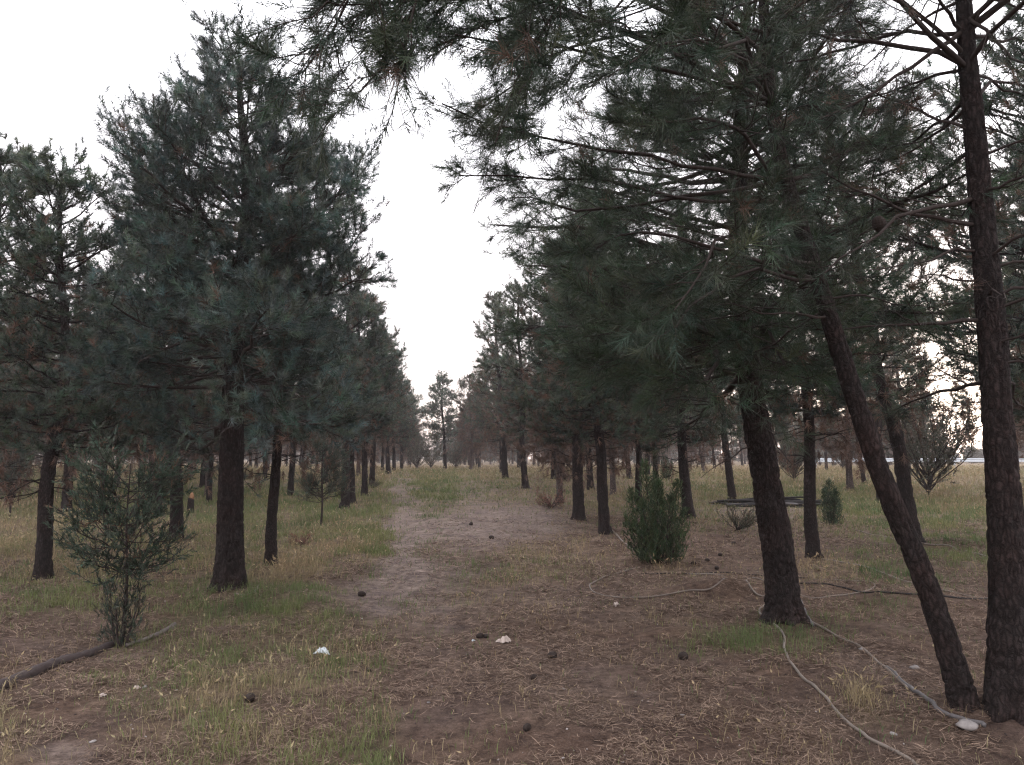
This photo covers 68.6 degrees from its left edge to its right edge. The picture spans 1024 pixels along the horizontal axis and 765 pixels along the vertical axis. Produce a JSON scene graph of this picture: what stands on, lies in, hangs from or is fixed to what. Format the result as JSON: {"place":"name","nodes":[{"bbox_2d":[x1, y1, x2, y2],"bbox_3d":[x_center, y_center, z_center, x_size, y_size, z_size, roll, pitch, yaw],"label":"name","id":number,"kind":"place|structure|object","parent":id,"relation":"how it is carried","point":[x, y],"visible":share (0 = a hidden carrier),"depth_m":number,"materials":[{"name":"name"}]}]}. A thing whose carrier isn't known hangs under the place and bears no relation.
{"place":"outdoors","nodes":[
{"label":"outdoors","id":0,"kind":"place"},
{"bbox_2d":[0,545,1007,764],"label":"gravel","id":1,"kind":"structure","parent":0,"point":[98,755],"depth_m":5.02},
{"bbox_2d":[0,459,1023,764],"bbox_3d":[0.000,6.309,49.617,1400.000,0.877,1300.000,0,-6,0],"label":"ground","id":2,"kind":"structure","parent":0,"point":[430,727],"depth_m":6.24,"materials":[{"name":"soil"}]},
{"bbox_2d":[0,436,40,518],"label":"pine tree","id":3,"kind":"object","parent":2,"relation":"on","point":[22,457],"visible":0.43,"depth_m":19.51,"materials":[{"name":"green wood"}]},
{"bbox_2d":[0,278,47,495],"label":"pine tree","id":4,"kind":"object","parent":2,"relation":"on","point":[35,463],"visible":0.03,"depth_m":28.52,"materials":[{"name":"green plant"}]},
{"bbox_2d":[0,300,88,501],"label":"pine tree","id":5,"kind":"object","parent":2,"relation":"on","point":[34,366],"visible":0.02,"depth_m":25.34,"materials":[{"name":"green plant"}]},
{"bbox_2d":[0,125,102,504],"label":"pine tree","id":6,"kind":"object","parent":2,"relation":"on","point":[7,158],"visible":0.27,"depth_m":11.36,"materials":[{"name":"green plant"}]},
{"bbox_2d":[0,641,114,690],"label":"fallen branch","id":7,"kind":"object","parent":2,"relation":"on","point":[37,670],"visible":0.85,"depth_m":5.81,"materials":[{"name":"wood"}]},
{"bbox_2d":[0,248,156,513],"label":"pine tree","id":8,"kind":"object","parent":2,"relation":"on","point":[64,498],"visible":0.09,"depth_m":21.36,"materials":[{"name":"green plant"}]},
{"bbox_2d":[0,133,185,579],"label":"pine tree","id":9,"kind":"object","parent":2,"relation":"on","point":[66,182],"visible":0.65,"depth_m":10.27,"materials":[{"name":"green plant"}]},
{"bbox_2d":[75,372,143,499],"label":"pine tree","id":10,"kind":"object","parent":2,"relation":"on","point":[132,460],"depth_m":25.28,"materials":[{"name":"green plant"}]},
{"bbox_2d":[82,430,148,483],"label":"pine tree","id":11,"kind":"object","parent":2,"relation":"on","point":[122,459],"depth_m":31.88,"materials":[{"name":"green plant"}]},
{"bbox_2d":[41,421,206,648],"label":"juniper sapling","id":12,"kind":"object","parent":2,"relation":"on","point":[148,505],"visible":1,"depth_m":6.53,"materials":[{"name":"plant"}]},
{"bbox_2d":[113,337,186,485],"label":"pine tree","id":13,"kind":"object","parent":2,"relation":"on","point":[138,464],"visible":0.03,"depth_m":29.00,"materials":[{"name":"green plant"}]},
{"bbox_2d":[125,622,176,647],"bbox_3d":[-3.276,2.313,6.910,0.108,0.055,0.802,0,-6,4],"label":"broken branch","id":14,"kind":"object","parent":2,"relation":"on","point":[154,634],"visible":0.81,"depth_m":6.81,"materials":[{"name":"brown wood"}]},
{"bbox_2d":[36,192,269,540],"bbox_3d":[-6.490,-0.472,15.198,3.649,7.674,5.147,-6,-8,44],"label":"pine tree","id":15,"kind":"object","parent":2,"relation":"on","point":[131,430],"visible":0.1,"depth_m":14.51,"materials":[{"name":"green plant"}]},
{"bbox_2d":[121,294,220,510],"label":"pine tree","id":16,"kind":"object","parent":2,"relation":"on","point":[152,455],"visible":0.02,"depth_m":21.39,"materials":[{"name":"green plant"}]},
{"bbox_2d":[187,492,193,511],"bbox_3d":[-9.153,3.469,21.384,0.221,0.702,0.219,0,-6,0],"label":"broken stump","id":17,"kind":"object","parent":2,"relation":"on","point":[190,503],"visible":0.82,"depth_m":21.32,"materials":[{"name":"brown wood"}]},
{"bbox_2d":[173,355,221,503],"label":"pine tree","id":18,"kind":"object","parent":2,"relation":"on","point":[209,484],"visible":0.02,"depth_m":24.27,"materials":[{"name":"green plant"}]},
{"bbox_2d":[186,357,247,487],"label":"pine tree","id":19,"kind":"object","parent":2,"relation":"on","point":[202,481],"depth_m":31.39,"materials":[{"name":"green plant"}]},
{"bbox_2d":[178,331,264,496],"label":"pine tree","id":20,"kind":"object","parent":2,"relation":"on","point":[198,457],"visible":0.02,"depth_m":26.62,"materials":[{"name":"green plant"}]},
{"bbox_2d":[48,0,401,592],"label":"pine tree","id":21,"kind":"object","parent":2,"relation":"on","point":[307,227],"visible":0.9,"depth_m":8.32,"materials":[{"name":"green plant"}]},
{"bbox_2d":[245,693,255,702],"bbox_3d":[-1.730,2.082,4.957,0.065,0.066,0.088,-33,-13,-3],"label":"pine cone","id":22,"kind":"object","parent":2,"relation":"on","point":[250,697],"visible":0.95,"depth_m":4.93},
{"bbox_2d":[244,427,288,473],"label":"pine tree","id":23,"kind":"object","parent":2,"relation":"on","point":[268,458],"visible":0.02,"depth_m":43.66,"materials":[{"name":"green plant"}]},
{"bbox_2d":[215,179,340,565],"bbox_3d":[-3.424,-0.146,11.192,2.083,6.046,2.790,1,-7,-25],"label":"pine tree","id":24,"kind":"object","parent":2,"relation":"on","point":[271,549],"visible":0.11,"depth_m":11.23,"materials":[{"name":"green plant"}]},
{"bbox_2d":[258,373,325,495],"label":"pine tree","id":25,"kind":"object","parent":2,"relation":"on","point":[291,475],"visible":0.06,"depth_m":27.48,"materials":[{"name":"green plant"}]},
{"bbox_2d":[285,529,317,545],"bbox_3d":[-3.916,2.891,13.984,0.565,0.327,0.573,-4,-7,33],"label":"dry brush","id":26,"kind":"object","parent":2,"relation":"on","point":[303,539],"visible":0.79,"depth_m":13.96,"materials":[{"name":"plant"}]},
{"bbox_2d":[286,431,357,525],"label":"pine sapling","id":27,"kind":"object","parent":2,"relation":"on","point":[310,484],"visible":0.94,"depth_m":17.88,"materials":[{"name":"plant"}]},
{"bbox_2d":[284,329,385,482],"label":"pine tree","id":28,"kind":"object","parent":2,"relation":"on","point":[328,439],"visible":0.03,"depth_m":34.11,"materials":[{"name":"green plant"}]},
{"bbox_2d":[310,244,399,508],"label":"pine tree","id":29,"kind":"object","parent":2,"relation":"on","point":[357,304],"visible":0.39,"depth_m":23.18,"materials":[{"name":"green plant"}]},
{"bbox_2d":[326,286,408,503],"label":"pine tree","id":30,"kind":"object","parent":2,"relation":"on","point":[390,373],"visible":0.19,"depth_m":24.65,"materials":[{"name":"green plant"}]},
{"bbox_2d":[337,299,405,495],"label":"pine tree","id":31,"kind":"object","parent":2,"relation":"on","point":[364,483],"visible":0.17,"depth_m":27.74,"materials":[{"name":"green plant"}]},
{"bbox_2d":[354,364,388,475],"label":"pine tree","id":32,"kind":"object","parent":2,"relation":"on","point":[358,458],"visible":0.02,"depth_m":40.19,"materials":[{"name":"green plant"}]},
{"bbox_2d":[358,320,411,485],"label":"pine tree","id":33,"kind":"object","parent":2,"relation":"on","point":[403,403],"visible":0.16,"depth_m":32.56,"materials":[{"name":"green plant"}]},
{"bbox_2d":[360,337,418,473],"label":"pine tree","id":34,"kind":"object","parent":2,"relation":"on","point":[387,458],"visible":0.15,"depth_m":43.42,"materials":[{"name":"green plant"}]},
{"bbox_2d":[376,404,402,470],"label":"pine tree","id":35,"kind":"object","parent":2,"relation":"on","point":[382,460],"visible":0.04,"depth_m":47.96,"materials":[{"name":"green plant"}]},
{"bbox_2d":[376,384,419,470],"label":"pine tree","id":36,"kind":"object","parent":2,"relation":"on","point":[410,432],"visible":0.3,"depth_m":51.64,"materials":[{"name":"green plant"}]},
{"bbox_2d":[389,388,423,468],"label":"pine tree","id":37,"kind":"object","parent":2,"relation":"on","point":[401,454],"visible":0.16,"depth_m":59.82,"materials":[{"name":"green plant"}]},
{"bbox_2d":[389,399,424,466],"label":"pine tree","id":38,"kind":"object","parent":2,"relation":"on","point":[418,419],"visible":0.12,"depth_m":67.77,"materials":[{"name":"green plant"}]},
{"bbox_2d":[391,393,430,466],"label":"pine tree","id":39,"kind":"object","parent":2,"relation":"on","point":[420,438],"visible":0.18,"depth_m":76.40,"materials":[{"name":"green plant"}]},
{"bbox_2d":[402,431,432,468],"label":"round bush","id":40,"kind":"object","parent":2,"relation":"on","point":[417,451],"visible":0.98,"depth_m":59.60,"materials":[{"name":"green plant"}]},
{"bbox_2d":[420,441,442,466],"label":"round bush","id":41,"kind":"object","parent":2,"relation":"on","point":[435,454],"visible":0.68,"depth_m":65.59,"materials":[{"name":"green plant"}]},
{"bbox_2d":[419,368,459,469],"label":"pine tree","id":42,"kind":"object","parent":2,"relation":"on","point":[434,408],"visible":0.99,"depth_m":54.78,"materials":[{"name":"green plant"}]},
{"bbox_2d":[441,438,468,467],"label":"round bush","id":43,"kind":"object","parent":2,"relation":"on","point":[457,454],"visible":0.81,"depth_m":61.46,"materials":[{"name":"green plant"}]},
{"bbox_2d":[447,371,491,468],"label":"pine tree","id":44,"kind":"object","parent":2,"relation":"on","point":[463,384],"visible":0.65,"depth_m":57.61,"materials":[{"name":"green plant"}]},
{"bbox_2d":[455,393,484,467],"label":"pine tree","id":45,"kind":"object","parent":2,"relation":"on","point":[468,444],"visible":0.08,"depth_m":69.66,"materials":[{"name":"green plant"}]},
{"bbox_2d":[462,393,489,467],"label":"pine tree","id":46,"kind":"object","parent":2,"relation":"on","point":[479,461],"visible":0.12,"depth_m":63.64,"materials":[{"name":"green plant"}]},
{"bbox_2d":[461,349,529,472],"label":"pine tree","id":47,"kind":"object","parent":2,"relation":"on","point":[479,415],"visible":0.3,"depth_m":44.45,"materials":[{"name":"green plant"}]},
{"bbox_2d":[465,288,529,478],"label":"pine tree","id":48,"kind":"object","parent":2,"relation":"on","point":[483,335],"visible":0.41,"depth_m":37.58,"materials":[{"name":"green plant"}]},
{"bbox_2d":[480,367,518,469],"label":"pine tree","id":49,"kind":"object","parent":2,"relation":"on","point":[492,450],"visible":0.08,"depth_m":49.62,"materials":[{"name":"green plant"}]},
{"bbox_2d":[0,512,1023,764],"bbox_3d":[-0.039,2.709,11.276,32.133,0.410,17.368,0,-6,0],"label":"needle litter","id":50,"kind":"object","parent":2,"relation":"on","point":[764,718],"visible":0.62,"depth_m":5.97,"materials":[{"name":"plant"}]},
{"bbox_2d":[476,281,550,488],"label":"pine tree","id":51,"kind":"object","parent":2,"relation":"on","point":[524,481],"visible":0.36,"depth_m":31.50,"materials":[{"name":"green plant"}]},
{"bbox_2d":[12,414,1023,463],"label":"distant wood","id":52,"kind":"object","parent":2,"relation":"on","point":[977,454],"visible":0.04,"depth_m":129.42,"materials":[{"name":"green plant"}]},
{"bbox_2d":[503,360,533,468],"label":"pine tree","id":53,"kind":"object","parent":2,"relation":"on","point":[518,455],"visible":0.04,"depth_m":60.82,"materials":[{"name":"green plant"}]},
{"bbox_2d":[528,362,565,478],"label":"pine tree","id":54,"kind":"object","parent":2,"relation":"on","point":[553,471],"visible":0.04,"depth_m":37.33,"materials":[{"name":"green plant"}]},
{"bbox_2d":[535,489,570,507],"bbox_3d":[1.171,3.389,21.918,1.089,0.622,1.074,0,-6,0],"label":"dry brush","id":55,"kind":"object","parent":2,"relation":"on","point":[548,504],"visible":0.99,"depth_m":21.87,"materials":[{"name":"plant"}]},
{"bbox_2d":[510,291,605,503],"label":"pine tree","id":56,"kind":"object","parent":2,"relation":"on","point":[559,455],"visible":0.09,"depth_m":23.84,"materials":[{"name":"green plant"}]},
{"bbox_2d":[528,354,628,489],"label":"pine tree","id":57,"kind":"object","parent":2,"relation":"on","point":[589,477],"visible":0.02,"depth_m":30.49,"materials":[{"name":"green plant"}]},
{"bbox_2d":[523,196,643,534],"bbox_3d":[1.723,-0.561,15.876,2.765,8.045,4.681,-2,-6,23],"label":"pine tree","id":58,"kind":"object","parent":2,"relation":"on","point":[597,410],"visible":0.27,"depth_m":15.98,"materials":[{"name":"green plant"}]},
{"bbox_2d":[471,197,704,520],"bbox_3d":[1.647,-0.640,18.867,4.077,8.631,5.773,3,-7,-28],"label":"pine tree","id":59,"kind":"object","parent":2,"relation":"on","point":[521,398],"visible":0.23,"depth_m":18.84,"materials":[{"name":"green plant"}]},
{"bbox_2d":[196,0,981,713],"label":"pine tree","id":60,"kind":"object","parent":2,"relation":"on","point":[528,28],"visible":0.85,"depth_m":3.81,"materials":[{"name":"green plant"}]},
{"bbox_2d":[583,398,635,494],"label":"pine tree","id":61,"kind":"object","parent":2,"relation":"on","point":[610,444],"visible":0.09,"depth_m":28.05,"materials":[{"name":"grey plant"}]},
{"bbox_2d":[603,401,664,504],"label":"pine tree","id":62,"kind":"object","parent":2,"relation":"on","point":[638,452],"visible":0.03,"depth_m":24.22,"materials":[{"name":"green plant"}]},
{"bbox_2d":[618,410,657,478],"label":"pine tree","id":63,"kind":"object","parent":2,"relation":"on","point":[629,475],"depth_m":37.56,"materials":[{"name":"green plant"}]},
{"bbox_2d":[626,412,676,486],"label":"pine tree","id":64,"kind":"object","parent":2,"relation":"on","point":[654,444],"visible":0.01,"depth_m":29.73,"materials":[{"name":"green plant"}]},
{"bbox_2d":[622,457,692,564],"bbox_3d":[2.177,1.949,11.291,0.940,1.676,0.968,5,-8,-43],"label":"cypress shrub","id":65,"kind":"object","parent":2,"relation":"on","point":[651,540],"visible":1,"depth_m":11.20,"materials":[{"name":"green plant"}]},
{"bbox_2d":[635,409,692,474],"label":"pine tree","id":66,"kind":"object","parent":2,"relation":"on","point":[646,453],"visible":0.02,"depth_m":42.25,"materials":[{"name":"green plant"}]},
{"bbox_2d":[659,456,675,479],"bbox_3d":[7.479,4.150,36.294,0.737,1.282,0.673,-4,-7,37],"label":"cypress shrub","id":67,"kind":"object","parent":2,"relation":"on","point":[666,472],"visible":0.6,"depth_m":36.27,"materials":[{"name":"green plant"}]},
{"bbox_2d":[606,204,742,518],"bbox_3d":[4.258,-0.434,20.145,4.136,8.654,5.764,-1,-6,7],"label":"pine tree","id":68,"kind":"object","parent":2,"relation":"on","point":[684,466],"visible":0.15,"depth_m":19.91,"materials":[{"name":"green plant"}]},
{"bbox_2d":[676,409,720,470],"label":"pine tree","id":69,"kind":"object","parent":2,"relation":"on","point":[701,451],"visible":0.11,"depth_m":47.65,"materials":[{"name":"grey plant"}]},
{"bbox_2d":[687,353,748,498],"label":"pine tree","id":70,"kind":"object","parent":2,"relation":"on","point":[731,489],"visible":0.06,"depth_m":25.42,"materials":[{"name":"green plant"}]},
{"bbox_2d":[589,566,874,598],"bbox_3d":[2.634,2.439,9.224,3.265,0.202,2.447,-3,-6,27],"label":"hose","id":71,"kind":"object","parent":2,"relation":"on","point":[719,582],"visible":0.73,"depth_m":8.67,"materials":[{"name":"rubber"}]},
{"bbox_2d":[715,500,757,530],"bbox_3d":[4.975,2.860,16.252,0.970,0.700,1.151,-4,-7,35],"label":"bush","id":72,"kind":"object","parent":2,"relation":"on","point":[748,520],"visible":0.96,"depth_m":16.17,"materials":[{"name":"green plant"}]},
{"bbox_2d":[728,393,746,465],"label":"pine tree","id":73,"kind":"object","parent":2,"relation":"on","point":[740,452],"visible":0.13,"depth_m":80.71,"materials":[{"name":"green plant"}]},
{"bbox_2d":[469,0,1023,625],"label":"pine tree","id":74,"kind":"object","parent":2,"relation":"on","point":[739,338],"visible":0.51,"depth_m":6.29,"materials":[{"name":"green plant"}]},
{"bbox_2d":[732,306,801,453],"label":"pine tree","id":75,"kind":"object","parent":2,"relation":"on","point":[775,430],"visible":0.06,"depth_m":30.33,"materials":[{"name":"green plant"}]},
{"bbox_2d":[727,380,813,451],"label":"pine tree","id":76,"kind":"object","parent":2,"relation":"on","point":[770,418],"visible":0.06,"depth_m":43.51,"materials":[{"name":"green plant"}]},
{"bbox_2d":[689,573,909,689],"bbox_3d":[2.775,2.305,7.737,0.418,0.163,5.209,0,-6,-3],"label":"irrigation pipe","id":77,"kind":"object","parent":2,"relation":"on","point":[870,655],"visible":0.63,"depth_m":6.42,"materials":[{"name":"plastic"}]},
{"bbox_2d":[774,419,825,479],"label":"bushy tree","id":78,"kind":"object","parent":2,"relation":"on","point":[795,458],"visible":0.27,"depth_m":35.57,"materials":[{"name":"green plant"}]},
{"bbox_2d":[723,132,880,558],"bbox_3d":[4.629,-0.673,11.811,2.530,7.341,3.388,-5,-6,15],"label":"pine tree","id":79,"kind":"object","parent":2,"relation":"on","point":[811,532],"visible":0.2,"depth_m":11.95,"materials":[{"name":"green plant"}]},
{"bbox_2d":[791,388,841,469],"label":"pine tree","id":80,"kind":"object","parent":2,"relation":"on","point":[825,460],"visible":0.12,"depth_m":51.97,"materials":[{"name":"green plant"}]},
{"bbox_2d":[816,477,844,524],"bbox_3d":[7.671,2.897,18.123,0.643,1.225,0.704,-3,-6,27],"label":"cypress shrub","id":81,"kind":"object","parent":2,"relation":"on","point":[834,502],"visible":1,"depth_m":18.06,"materials":[{"name":"green plant"}]},
{"bbox_2d":[818,425,855,467],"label":"bushy tree","id":82,"kind":"object","parent":2,"relation":"on","point":[839,459],"visible":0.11,"depth_m":53.75,"materials":[{"name":"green plant"}]},
{"bbox_2d":[758,605,918,764],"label":"hose","id":83,"kind":"object","parent":2,"relation":"on","point":[864,734],"visible":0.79,"depth_m":4.65,"materials":[{"name":"plastic"}]},
{"bbox_2d":[830,374,871,483],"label":"pine tree","id":84,"kind":"object","parent":2,"relation":"on","point":[863,477],"visible":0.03,"depth_m":33.70,"materials":[{"name":"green plant"}]},
{"bbox_2d":[685,0,1023,725],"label":"pine tree","id":85,"kind":"object","parent":2,"relation":"on","point":[1003,693],"visible":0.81,"depth_m":4.67,"materials":[{"name":"green plant"}]},
{"bbox_2d":[871,216,886,231],"bbox_3d":[2.220,-0.957,4.539,0.084,0.101,0.086,-20,3,-6],"label":"pine cone","id":86,"kind":"object","parent":85,"relation":"hanging from","point":[879,223],"visible":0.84,"depth_m":4.51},
{"bbox_2d":[797,286,914,490],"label":"pine tree","id":87,"kind":"object","parent":2,"relation":"on","point":[849,476],"visible":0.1,"depth_m":29.75,"materials":[{"name":"green plant"}]},
{"bbox_2d":[793,90,974,542],"bbox_3d":[7.221,-1.310,14.621,3.346,9.157,4.998,-11,-8,42],"label":"pine tree","id":88,"kind":"object","parent":2,"relation":"on","point":[901,464],"visible":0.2,"depth_m":13.68,"materials":[{"name":"green plant"}]},
{"bbox_2d":[799,582,987,599],"bbox_3d":[4.299,2.400,8.617,2.000,0.120,0.751,-3,-7,29],"label":"hose","id":89,"kind":"object","parent":2,"relation":"on","point":[892,592],"visible":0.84,"depth_m":8.39,"materials":[{"name":"rubber"}]},
{"bbox_2d":[820,252,970,502],"bbox_3d":[12.623,-0.250,24.839,4.881,8.944,3.269,-4,-7,38],"label":"pine tree","id":90,"kind":"object","parent":2,"relation":"on","point":[879,426],"visible":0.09,"depth_m":24.94,"materials":[{"name":"green plant"}]},
{"bbox_2d":[870,328,930,472],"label":"pine tree","id":91,"kind":"object","parent":2,"relation":"on","point":[906,382],"visible":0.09,"depth_m":41.70,"materials":[{"name":"green plant"}]},
{"bbox_2d":[822,558,987,597],"bbox_3d":[5.136,2.587,9.991,0.579,0.055,3.593,1,-6,-14],"label":"hose","id":92,"kind":"object","parent":2,"relation":"on","point":[901,579],"visible":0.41,"depth_m":9.93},
{"bbox_2d":[816,458,1023,467],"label":"guardrail","id":93,"kind":"object","parent":2,"relation":"on","point":[957,459],"visible":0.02,"depth_m":61.72,"materials":[{"name":"metal"}]},
{"bbox_2d":[857,530,988,557],"bbox_3d":[7.606,2.959,13.778,0.457,0.125,5.562,0,-6,0],"label":"hose","id":94,"kind":"object","parent":2,"relation":"on","point":[927,543],"visible":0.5,"depth_m":13.37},
{"bbox_2d":[906,392,945,444],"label":"pine tree","id":95,"kind":"object","parent":2,"relation":"on","point":[929,422],"visible":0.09,"depth_m":73.51,"materials":[{"name":"green plant"}]},
{"bbox_2d":[874,379,982,494],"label":"bushy tree","id":96,"kind":"object","parent":2,"relation":"on","point":[938,464],"visible":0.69,"depth_m":27.30,"materials":[{"name":"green plant"}]},
{"bbox_2d":[834,0,1023,498],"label":"pine tree","id":97,"kind":"object","parent":2,"relation":"on","point":[965,352],"visible":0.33,"depth_m":9.88,"materials":[{"name":"green plant"}]},
{"bbox_2d":[885,665,986,726],"bbox_3d":[2.707,2.059,5.001,0.171,0.085,1.383,0,-6,5],"label":"irrigation pipe","id":98,"kind":"object","parent":2,"relation":"on","point":[936,707],"visible":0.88,"depth_m":4.63,"materials":[{"name":"plastic"}]},
{"bbox_2d":[956,719,978,730],"bbox_3d":[2.648,1.985,4.360,0.108,0.062,0.168,-5,-8,41],"label":"stone","id":99,"kind":"object","parent":2,"relation":"on","point":[967,724],"visible":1,"depth_m":4.31,"materials":[{"name":"stone"}]},
{"bbox_2d":[937,238,1023,459],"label":"pine tree","id":100,"kind":"object","parent":2,"relation":"on","point":[962,413],"visible":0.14,"depth_m":23.64,"materials":[{"name":"green plant"}]},
{"bbox_2d":[958,114,1023,468],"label":"pine tree","id":101,"kind":"object","parent":2,"relation":"on","point":[1009,258],"visible":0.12,"depth_m":13.69,"materials":[{"name":"green plant"}]},
{"bbox_2d":[0,467,1023,764],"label":"grass","id":102,"kind":"structure","parent":0,"point":[444,489],"depth_m":9.75,"materials":[{"name":"plant"}]},
{"bbox_2d":[0,463,1023,764],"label":"dry grass","id":103,"kind":"structure","parent":0,"point":[964,471],"depth_m":11.08,"materials":[{"name":"plant"}]},
{"bbox_2d":[0,0,1023,458],"label":"sky","id":104,"kind":"structure","parent":0,"point":[56,55],"materials":[{"name":"white"}]},
{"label":"plastic pipe","id":105,"kind":"object","parent":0,"visible":0},
{"bbox_2d":[717,499,753,501],"bbox_3d":[8.121,3.774,23.628,3.355,0.204,0.078,0,-6,-2],"label":"plastic pipe","id":106,"kind":"object","parent":105,"relation":"on","point":[738,500],"visible":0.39,"depth_m":23.58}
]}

